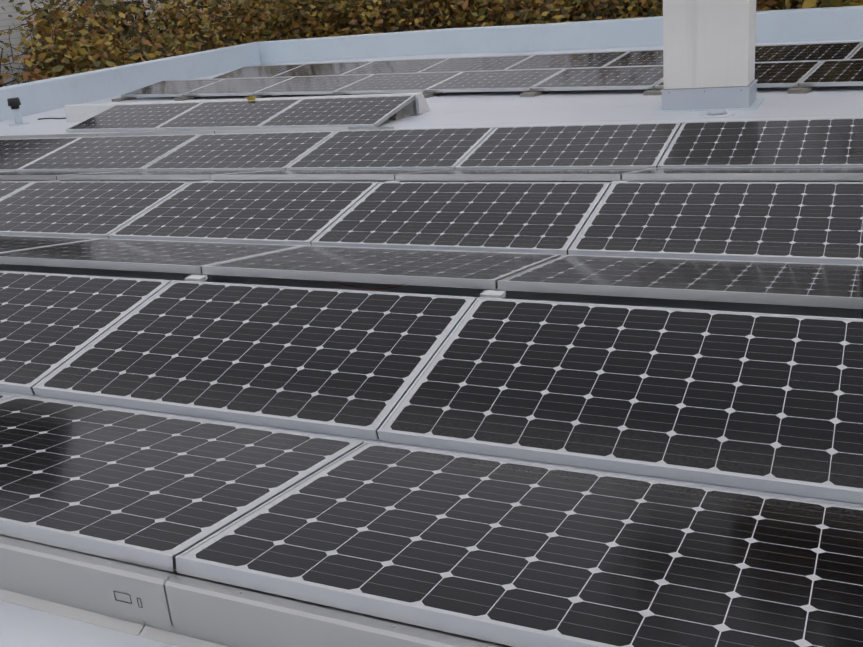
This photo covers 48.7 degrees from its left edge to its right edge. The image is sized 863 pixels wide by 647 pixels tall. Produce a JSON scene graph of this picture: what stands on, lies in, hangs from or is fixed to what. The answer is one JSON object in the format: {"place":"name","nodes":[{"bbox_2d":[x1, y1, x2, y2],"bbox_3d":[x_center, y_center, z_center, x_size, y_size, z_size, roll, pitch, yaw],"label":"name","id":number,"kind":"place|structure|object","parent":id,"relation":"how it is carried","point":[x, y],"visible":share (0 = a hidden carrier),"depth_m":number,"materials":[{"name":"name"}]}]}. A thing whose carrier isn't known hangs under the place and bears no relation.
{"place":"outdoors","nodes":[
{"label":"outdoors","id":0,"kind":"place"},
{"bbox_2d":[31,0,248,39],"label":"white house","id":1,"kind":"structure","parent":0,"point":[79,2],"depth_m":36.21,"materials":[{"name":"white"}]},
{"bbox_3d":[0.377,2.286,8.545,21.735,5.900,26.658,4,22,25],"label":"building body","id":2,"kind":"object","parent":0,"visible":0},
{"bbox_2d":[0,5,862,120],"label":"parapet wall","id":3,"kind":"structure","parent":2,"relation":"on","point":[787,25],"depth_m":18.43,"materials":[{"name":"white paint"}]},
{"bbox_2d":[0,39,862,646],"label":"roof deck","id":4,"kind":"structure","parent":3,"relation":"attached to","point":[20,625],"depth_m":9.19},
{"bbox_2d":[0,393,14,399],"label":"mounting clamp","id":5,"kind":"object","parent":4,"relation":"on","point":[4,396],"visible":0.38,"depth_m":3.98,"materials":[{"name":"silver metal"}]},
{"bbox_2d":[7,97,28,125],"bbox_3d":[-6.391,-3.264,14.659,0.320,0.400,0.320,4,22,25],"label":"vent pipe","id":6,"kind":"object","parent":4,"relation":"on","point":[14,103],"visible":1,"depth_m":14.61,"materials":[{"name":"black plastic"}]},
{"bbox_2d":[0,137,80,170],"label":"solar panel","id":7,"kind":"object","parent":4,"relation":"on","point":[16,154],"visible":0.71,"depth_m":10.65,"materials":[{"name":"black glass"}]},
{"bbox_2d":[0,133,96,138],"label":"solar panel","id":8,"kind":"object","parent":4,"relation":"on","point":[49,136],"visible":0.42,"depth_m":11.27,"materials":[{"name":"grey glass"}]},
{"bbox_2d":[0,235,97,251],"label":"solar panel","id":9,"kind":"object","parent":4,"relation":"on","point":[9,243],"visible":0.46,"depth_m":6.53,"materials":[{"name":"grey glass"}]},
{"bbox_2d":[38,117,65,119],"bbox_3d":[-5.788,-3.228,14.953,0.958,0.019,0.150,4,22,25],"label":"roof cable","id":10,"kind":"object","parent":4,"relation":"on","point":[51,118],"visible":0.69,"depth_m":15.05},
{"bbox_2d":[0,171,118,179],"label":"solar panel","id":11,"kind":"object","parent":4,"relation":"on","point":[28,175],"visible":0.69,"depth_m":8.78,"materials":[{"name":"grey glass"}]},
{"bbox_2d":[0,271,170,395],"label":"solar panel","id":12,"kind":"object","parent":4,"relation":"on","point":[50,323],"visible":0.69,"depth_m":4.67,"materials":[{"name":"black glass"}]},
{"bbox_2d":[0,181,189,238],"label":"solar panel","id":13,"kind":"object","parent":4,"relation":"on","point":[87,209],"visible":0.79,"depth_m":7.34,"materials":[{"name":"black glass"}]},
{"bbox_2d":[18,134,199,170],"bbox_3d":[-3.389,-1.790,10.039,1.660,0.045,0.992,4,32,25],"label":"solar panel","id":14,"kind":"object","parent":4,"relation":"on","point":[118,153],"visible":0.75,"depth_m":9.98,"materials":[{"name":"black glass"}]},
{"bbox_2d":[66,102,202,131],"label":"solar panel","id":15,"kind":"object","parent":4,"relation":"on","point":[133,117],"visible":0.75,"depth_m":13.02,"materials":[{"name":"black glass"}]},
{"bbox_2d":[0,238,302,273],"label":"solar panel","id":16,"kind":"object","parent":4,"relation":"on","point":[187,257],"visible":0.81,"depth_m":5.64,"materials":[{"name":"grey glass"}]},
{"bbox_2d":[97,130,214,136],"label":"solar panel","id":17,"kind":"object","parent":4,"relation":"on","point":[157,133],"visible":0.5,"depth_m":10.60,"materials":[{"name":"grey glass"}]},
{"bbox_2d":[57,170,269,179],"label":"solar panel","id":18,"kind":"object","parent":4,"relation":"on","point":[166,175],"visible":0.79,"depth_m":8.18,"materials":[{"name":"grey glass"}]},
{"bbox_2d":[0,395,363,571],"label":"solar panel","id":19,"kind":"object","parent":4,"relation":"on","point":[157,491],"visible":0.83,"depth_m":3.02,"materials":[{"name":"black glass"}]},
{"bbox_2d":[156,99,301,130],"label":"solar panel","id":20,"kind":"object","parent":4,"relation":"on","point":[236,115],"visible":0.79,"depth_m":12.23,"materials":[{"name":"black glass"}]},
{"bbox_2d":[142,131,335,169],"bbox_3d":[-1.880,-1.681,9.338,1.660,0.044,0.992,4,31,25],"label":"solar panel","id":21,"kind":"object","parent":4,"relation":"on","point":[262,151],"visible":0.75,"depth_m":9.29,"materials":[{"name":"black glass"}]},
{"bbox_2d":[108,181,378,245],"bbox_3d":[-1.315,-0.792,6.718,1.660,0.044,0.992,4,31,25],"label":"solar panel","id":22,"kind":"object","parent":4,"relation":"on","point":[293,213],"visible":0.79,"depth_m":6.65,"materials":[{"name":"black glass"}]},
{"bbox_2d":[64,93,429,121],"bbox_3d":[-2.783,-2.978,13.072,6.130,0.278,0.300,6,23,28],"label":"wind deflector","id":23,"kind":"object","parent":4,"relation":"on","point":[78,112],"visible":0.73,"depth_m":13.12,"materials":[{"name":"white metal"}]},
{"bbox_2d":[32,280,476,440],"bbox_3d":[-0.749,0.097,4.098,1.660,0.044,0.992,4,31,25],"label":"solar panel","id":24,"kind":"object","parent":4,"relation":"on","point":[348,363],"visible":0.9,"depth_m":4.00,"materials":[{"name":"black glass"}]},
{"bbox_2d":[0,534,511,646],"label":"array skirt","id":25,"kind":"object","parent":4,"relation":"on","point":[175,608],"visible":1,"depth_m":2.40,"materials":[{"name":"metal"}]},
{"bbox_2d":[215,127,393,133],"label":"solar panel","id":26,"kind":"object","parent":4,"relation":"on","point":[295,130],"visible":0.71,"depth_m":9.91,"materials":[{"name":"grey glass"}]},
{"bbox_2d":[210,169,446,179],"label":"solar panel","id":27,"kind":"object","parent":4,"relation":"on","point":[359,174],"visible":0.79,"depth_m":7.47,"materials":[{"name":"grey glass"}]},
{"bbox_2d":[100,180,564,288],"bbox_3d":[-1.200,-2.235,10.662,14.478,0.101,10.578,4,22,25],"label":"panel wiring","id":28,"kind":"object","parent":4,"relation":"on","point":[366,288],"visible":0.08,"depth_m":4.83,"materials":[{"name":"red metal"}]},
{"bbox_2d":[202,245,561,289],"bbox_3d":[-0.250,-0.319,5.117,1.660,0.045,0.992,4,12,25],"label":"solar panel","id":29,"kind":"object","parent":4,"relation":"on","point":[456,269],"visible":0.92,"depth_m":4.94,"materials":[{"name":"grey glass"}]},
{"bbox_2d":[286,127,494,169],"bbox_3d":[-0.366,-1.576,8.632,1.660,0.044,0.992,4,31,25],"label":"solar panel","id":30,"kind":"object","parent":4,"relation":"on","point":[440,148],"visible":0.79,"depth_m":8.58,"materials":[{"name":"black glass"}]},
{"bbox_2d":[31,83,799,569],"bbox_3d":[-1.096,-2.337,10.920,15.150,0.223,15.982,4,22,25],"label":"mounting bracket","id":31,"kind":"object","parent":4,"relation":"on","point":[497,293],"visible":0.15,"depth_m":4.98,"materials":[{"name":"grey metal"}]},
{"bbox_2d":[0,181,34,199],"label":"solar panel","id":32,"kind":"object","parent":31,"relation":"on","point":[7,188],"visible":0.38,"depth_m":8.12,"materials":[{"name":"grey glass"}]},
{"bbox_2d":[121,79,222,96],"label":"solar panel","id":33,"kind":"object","parent":31,"relation":"on","point":[173,88],"visible":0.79,"depth_m":16.79,"materials":[{"name":"grey glass"}]},
{"bbox_2d":[184,77,292,96],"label":"solar panel","id":34,"kind":"object","parent":31,"relation":"on","point":[239,87],"visible":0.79,"depth_m":15.85,"materials":[{"name":"grey glass"}]},
{"bbox_2d":[211,64,304,78],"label":"solar panel","id":35,"kind":"object","parent":31,"relation":"on","point":[258,71],"visible":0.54,"depth_m":18.46,"materials":[{"name":"grey glass"}]},
{"bbox_2d":[228,76,297,78],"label":"solar panel","id":36,"kind":"object","parent":31,"relation":"on","point":[265,77],"visible":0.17,"depth_m":16.30,"materials":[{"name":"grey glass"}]},
{"bbox_2d":[254,74,373,94],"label":"solar panel","id":37,"kind":"object","parent":31,"relation":"on","point":[304,85],"visible":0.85,"depth_m":14.90,"materials":[{"name":"grey glass"}]},
{"bbox_2d":[273,61,372,76],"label":"solar panel","id":38,"kind":"object","parent":31,"relation":"on","point":[323,69],"visible":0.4,"depth_m":17.51,"materials":[{"name":"grey glass"}]},
{"bbox_2d":[258,95,414,128],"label":"solar panel","id":39,"kind":"object","parent":31,"relation":"on","point":[375,111],"visible":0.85,"depth_m":11.44,"materials":[{"name":"black glass"}]},
{"bbox_2d":[309,61,367,63],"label":"solar panel","id":40,"kind":"object","parent":31,"relation":"on","point":[339,62],"visible":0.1,"depth_m":17.99,"materials":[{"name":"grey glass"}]},
{"bbox_2d":[341,58,448,74],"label":"solar panel","id":41,"kind":"object","parent":31,"relation":"on","point":[398,66],"visible":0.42,"depth_m":16.57,"materials":[{"name":"grey glass"}]},
{"bbox_2d":[334,72,460,93],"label":"solar panel","id":42,"kind":"object","parent":31,"relation":"on","point":[399,83],"visible":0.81,"depth_m":13.96,"materials":[{"name":"grey glass"}]},
{"bbox_2d":[379,58,441,60],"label":"solar panel","id":43,"kind":"object","parent":31,"relation":"on","point":[410,59],"visible":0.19,"depth_m":17.04,"materials":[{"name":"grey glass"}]},
{"bbox_2d":[380,71,464,73],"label":"solar panel","id":44,"kind":"object","parent":31,"relation":"on","point":[422,72],"visible":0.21,"depth_m":14.41,"materials":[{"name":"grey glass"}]},
{"bbox_2d":[420,55,532,71],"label":"solar panel","id":45,"kind":"object","parent":31,"relation":"on","point":[480,63],"visible":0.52,"depth_m":15.62,"materials":[{"name":"grey glass"}]},
{"bbox_2d":[426,68,564,92],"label":"solar panel","id":46,"kind":"object","parent":31,"relation":"on","point":[496,81],"visible":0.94,"depth_m":13.02,"materials":[{"name":"black glass"}]},
{"bbox_2d":[454,54,536,57],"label":"solar panel","id":47,"kind":"object","parent":31,"relation":"on","point":[493,56],"visible":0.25,"depth_m":16.08,"materials":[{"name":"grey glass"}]},
{"bbox_2d":[479,68,566,70],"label":"solar panel","id":48,"kind":"object","parent":31,"relation":"on","point":[523,69],"visible":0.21,"depth_m":13.43,"materials":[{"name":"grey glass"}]},
{"bbox_2d":[505,51,628,69],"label":"solar panel","id":49,"kind":"object","parent":31,"relation":"on","point":[594,59],"visible":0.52,"depth_m":14.68,"materials":[{"name":"black glass"}]},
{"bbox_2d":[537,50,632,54],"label":"solar panel","id":50,"kind":"object","parent":31,"relation":"on","point":[585,52],"visible":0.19,"depth_m":15.09,"materials":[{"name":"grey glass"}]},
{"bbox_2d":[531,66,663,90],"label":"solar panel","id":51,"kind":"object","parent":31,"relation":"on","point":[620,78],"visible":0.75,"depth_m":12.09,"materials":[{"name":"black glass"}]},
{"bbox_2d":[577,65,662,67],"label":"solar panel","id":52,"kind":"object","parent":31,"relation":"on","point":[619,66],"visible":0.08,"depth_m":12.59,"materials":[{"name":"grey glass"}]},
{"bbox_2d":[604,50,662,66],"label":"solar panel","id":53,"kind":"object","parent":31,"relation":"on","point":[643,57],"visible":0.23,"depth_m":13.98,"materials":[{"name":"black glass"}]},
{"bbox_2d":[654,61,821,88],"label":"solar panel","id":54,"kind":"object","parent":31,"relation":"on","point":[780,74],"visible":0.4,"depth_m":10.91,"materials":[{"name":"black glass"}]},
{"bbox_2d":[755,60,824,62],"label":"solar panel","id":55,"kind":"object","parent":31,"relation":"on","point":[790,61],"visible":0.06,"depth_m":11.36,"materials":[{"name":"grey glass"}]},
{"bbox_2d":[755,42,862,61],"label":"solar panel","id":56,"kind":"object","parent":31,"relation":"on","point":[817,51],"visible":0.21,"depth_m":12.70,"materials":[{"name":"black glass"}]},
{"bbox_2d":[755,41,862,45],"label":"solar panel","id":57,"kind":"object","parent":31,"relation":"on","point":[809,43],"visible":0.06,"depth_m":13.17,"materials":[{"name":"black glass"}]},
{"bbox_2d":[799,59,862,86],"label":"solar panel","id":58,"kind":"object","parent":31,"relation":"on","point":[837,73],"visible":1,"depth_m":10.46,"materials":[{"name":"black glass"}]},
{"bbox_2d":[848,44,862,58],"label":"solar panel","id":59,"kind":"object","parent":31,"relation":"on","point":[857,53],"visible":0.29,"depth_m":12.14,"materials":[{"name":"silver glass"}]},
{"bbox_2d":[311,182,610,254],"bbox_3d":[0.194,-0.685,6.016,1.660,0.045,0.992,4,32,25],"label":"solar panel","id":60,"kind":"object","parent":4,"relation":"on","point":[536,217],"visible":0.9,"depth_m":5.94,"materials":[{"name":"black glass"}]},
{"bbox_2d":[111,87,816,124],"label":"ballast blocks","id":61,"kind":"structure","parent":4,"relation":"on","point":[399,114],"depth_m":12.14,"materials":[{"name":"concrete"}]},
{"bbox_2d":[176,441,862,646],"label":"solar panel","id":62,"kind":"object","parent":4,"relation":"on","point":[511,553],"visible":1,"depth_m":2.38,"materials":[{"name":"black glass"}]},
{"bbox_2d":[395,168,651,180],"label":"solar panel","id":63,"kind":"object","parent":4,"relation":"on","point":[596,174],"visible":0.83,"depth_m":6.74,"materials":[{"name":"silver glass"}]},
{"bbox_2d":[455,122,680,168],"bbox_3d":[1.143,-1.469,7.930,1.660,0.044,0.992,4,31,25],"label":"solar panel","id":64,"kind":"object","parent":4,"relation":"on","point":[639,145],"visible":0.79,"depth_m":7.87,"materials":[{"name":"black glass"}]},
{"bbox_2d":[377,297,862,503],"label":"solar panel","id":65,"kind":"object","parent":4,"relation":"on","point":[766,402],"visible":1,"depth_m":3.31,"materials":[{"name":"black glass"}]},
{"bbox_2d":[498,255,862,308],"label":"solar panel","id":66,"kind":"object","parent":4,"relation":"on","point":[801,284],"visible":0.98,"depth_m":4.25,"materials":[{"name":"black glass"}]},
{"bbox_2d":[653,0,764,111],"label":"chimney","id":67,"kind":"object","parent":4,"relation":"on","point":[708,55],"visible":1,"depth_m":9.67,"materials":[{"name":"paint"}]},
{"bbox_2d":[568,182,862,264],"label":"solar panel","id":68,"kind":"object","parent":4,"relation":"on","point":[808,222],"visible":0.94,"depth_m":5.27,"materials":[{"name":"black glass"}]},
{"bbox_2d":[700,109,734,117],"bbox_3d":[2.829,-2.089,9.429,0.340,0.050,0.340,4,22,25],"label":"roof drain","id":69,"kind":"object","parent":4,"relation":"on","point":[716,113],"visible":1,"depth_m":9.36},
{"bbox_2d":[622,167,862,180],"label":"solar panel","id":70,"kind":"object","parent":4,"relation":"on","point":[769,174],"visible":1,"depth_m":6.07,"materials":[{"name":"silver glass"}]},
{"bbox_2d":[657,118,862,167],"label":"solar panel","id":71,"kind":"object","parent":4,"relation":"on","point":[832,142],"visible":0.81,"depth_m":7.22,"materials":[{"name":"black glass"}]},
{"label":"ground","id":72,"kind":"structure","parent":0,"visible":0},
{"bbox_2d":[0,0,43,86],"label":"white house","id":73,"kind":"structure","parent":72,"relation":"on","point":[6,21],"depth_m":21.95,"materials":[{"name":"white paint"}]},
{"bbox_2d":[0,0,180,76],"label":"tree","id":74,"kind":"object","parent":72,"relation":"on","point":[82,20],"visible":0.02,"depth_m":22.49,"materials":[{"name":"brown plant"}]},
{"bbox_2d":[0,0,282,86],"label":"tree","id":75,"kind":"object","parent":72,"relation":"on","point":[40,52],"visible":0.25,"depth_m":20.92,"materials":[{"name":"green plant"}]},
{"bbox_2d":[31,0,281,71],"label":"tree","id":76,"kind":"object","parent":72,"relation":"on","point":[161,21],"visible":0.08,"depth_m":25.09,"materials":[{"name":"green plant"}]},
{"bbox_2d":[34,0,288,55],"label":"tree","id":77,"kind":"object","parent":72,"relation":"on","point":[153,5],"depth_m":31.32,"materials":[{"name":"brown plant"}]},
{"bbox_2d":[154,0,310,39],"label":"hedge","id":78,"kind":"object","parent":72,"relation":"on","point":[252,1],"depth_m":32.87,"materials":[{"name":"brown plant"}]},
{"bbox_2d":[163,0,522,45],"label":"tree","id":79,"kind":"object","parent":72,"relation":"on","point":[302,21],"visible":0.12,"depth_m":24.11,"materials":[{"name":"green plant"}]},
{"bbox_2d":[237,0,535,38],"bbox_3d":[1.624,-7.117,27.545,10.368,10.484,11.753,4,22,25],"label":"hedge","id":80,"kind":"object","parent":72,"relation":"on","point":[441,18],"visible":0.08,"depth_m":25.15,"materials":[{"name":"brown plant"}]},
{"bbox_2d":[422,0,619,25],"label":"hedge","id":81,"kind":"object","parent":72,"relation":"on","point":[511,9],"visible":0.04,"depth_m":24.44,"materials":[{"name":"brown plant"}]},
{"bbox_2d":[456,0,852,26],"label":"hedge","id":82,"kind":"object","parent":72,"relation":"on","point":[794,2],"visible":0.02,"depth_m":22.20,"materials":[{"name":"brown plant"}]},
{"bbox_2d":[763,0,821,9],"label":"hedge","id":83,"kind":"object","parent":72,"relation":"on","point":[785,7],"depth_m":25.68,"materials":[{"name":"brown plant"}]},
{"bbox_2d":[786,0,862,9],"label":"hedge","id":84,"kind":"object","parent":72,"relation":"on","point":[812,3],"visible":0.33,"depth_m":16.66,"materials":[{"name":"brown plant"}]}
]}

